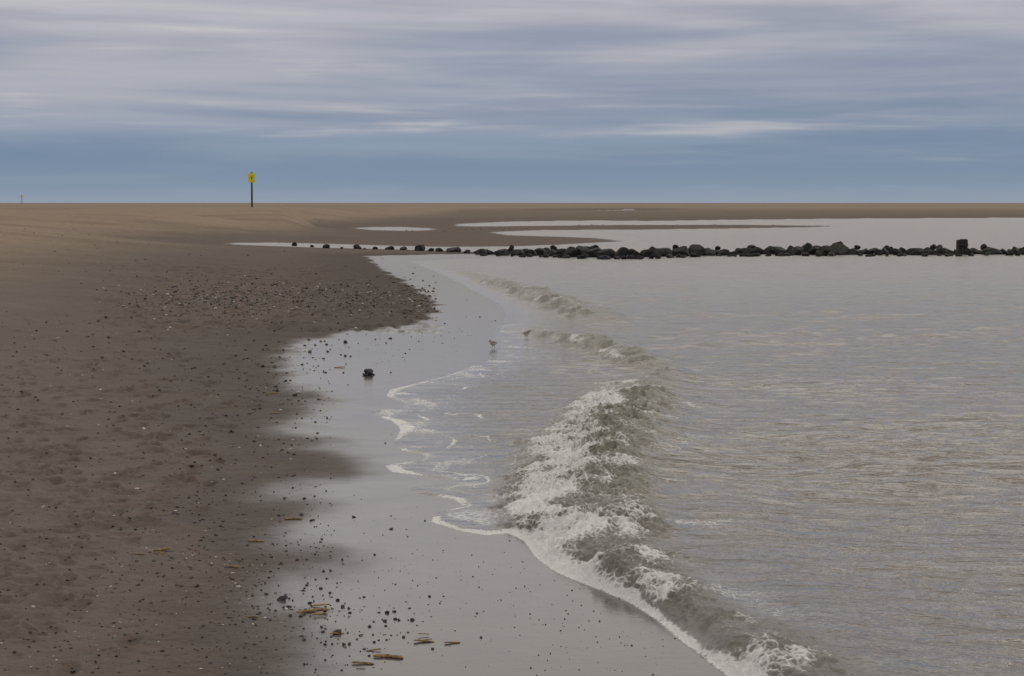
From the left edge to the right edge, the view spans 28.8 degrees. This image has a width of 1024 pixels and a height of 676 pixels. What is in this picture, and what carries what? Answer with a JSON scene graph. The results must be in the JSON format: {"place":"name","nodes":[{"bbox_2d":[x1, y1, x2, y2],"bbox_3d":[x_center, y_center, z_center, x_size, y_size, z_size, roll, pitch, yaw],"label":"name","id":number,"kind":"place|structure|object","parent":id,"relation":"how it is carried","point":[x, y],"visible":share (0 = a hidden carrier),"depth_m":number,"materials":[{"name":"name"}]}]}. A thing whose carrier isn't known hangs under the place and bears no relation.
{"place":"outdoors","nodes":[
{"label":"outdoors","id":0,"kind":"place"},
{"bbox_2d":[0,203,1023,675],"bbox_3d":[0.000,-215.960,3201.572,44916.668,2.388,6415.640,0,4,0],"label":"beach ground","id":1,"kind":"structure","parent":0,"point":[370,495],"depth_m":17.51,"materials":[{"name":"brown sand"}]},
{"bbox_2d":[149,547,171,552],"bbox_3d":[-2.211,1.331,12.448,0.157,0.031,0.141,0,4,0],"label":"razor shell","id":2,"kind":"object","parent":1,"relation":"on","point":[166,548],"visible":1,"depth_m":12.48},
{"bbox_2d":[248,172,254,206],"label":"beach warning sign","id":3,"kind":"object","parent":1,"relation":"on","point":[251,177],"visible":0.94,"depth_m":166.38,"materials":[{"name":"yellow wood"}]},
{"bbox_2d":[139,345,395,632],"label":"beach pebbles","id":4,"kind":"object","parent":1,"relation":"on","point":[281,598],"visible":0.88,"depth_m":10.94,"materials":[{"name":"black stone"}]},
{"bbox_2d":[0,237,614,674],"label":"shell debris","id":5,"kind":"object","parent":1,"relation":"on","point":[238,447],"visible":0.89,"depth_m":17.75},
{"bbox_2d":[295,604,329,614],"bbox_3d":[-1.070,1.454,10.656,0.183,0.029,0.264,0,4,0],"label":"driftwood","id":6,"kind":"object","parent":1,"relation":"on","point":[312,610],"visible":1,"depth_m":10.62,"materials":[{"name":"brown wood"}]},
{"bbox_2d":[351,661,373,665],"bbox_3d":[-0.708,1.541,9.413,0.108,0.015,0.086,0,4,0],"label":"razor shell","id":7,"kind":"object","parent":1,"relation":"on","point":[364,663],"visible":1,"depth_m":9.44},
{"bbox_2d":[362,369,374,375],"bbox_3d":[-1.826,0.435,25.341,0.160,0.088,0.147,0,4,0],"label":"dark stone","id":8,"kind":"object","parent":1,"relation":"on","point":[368,372],"visible":1,"depth_m":25.32,"materials":[{"name":"black stone"}]},
{"bbox_2d":[373,654,403,657],"bbox_3d":[-0.595,1.530,9.585,0.150,0.014,0.037,1,4,9],"label":"razor shell","id":9,"kind":"object","parent":1,"relation":"on","point":[387,655],"visible":1,"depth_m":9.58},
{"bbox_2d":[0,224,819,675],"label":"pebble debris","id":10,"kind":"object","parent":1,"relation":"on","point":[232,300],"visible":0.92,"depth_m":18.18,"materials":[{"name":"black stone"}]},
{"bbox_2d":[413,633,433,642],"bbox_3d":[-0.438,1.507,10.004,0.108,0.019,0.172,0,4,0],"label":"razor shell","id":11,"kind":"object","parent":1,"relation":"on","point":[425,640],"visible":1,"depth_m":9.93},
{"bbox_2d":[488,340,496,347],"bbox_3d":[-0.293,0.093,30.071,0.068,0.134,0.233,3,5,36],"label":"sanderling","id":12,"kind":"object","parent":1,"relation":"on","point":[492,343],"visible":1,"depth_m":30.05,"materials":[{"name":"grey"}]},
{"bbox_2d":[292,241,1023,259],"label":"rock groyne","id":13,"kind":"object","parent":1,"relation":"on","point":[698,250],"visible":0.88,"depth_m":83.23,"materials":[{"name":"black stone"}]},
{"bbox_2d":[956,239,967,254],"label":"wooden post","id":14,"kind":"object","parent":1,"relation":"on","point":[961,246],"visible":0.69,"depth_m":84.15,"materials":[{"name":"brown wood"}]},
{"bbox_2d":[0,0,1023,202],"label":"sky","id":15,"kind":"structure","parent":0,"point":[102,101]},
{"bbox_2d":[237,218,1023,675],"bbox_3d":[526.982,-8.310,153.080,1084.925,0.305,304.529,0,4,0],"label":"sea water","id":16,"kind":"structure","parent":0,"point":[765,464],"depth_m":18.40,"materials":[{"name":"grey liquid"}]}
]}

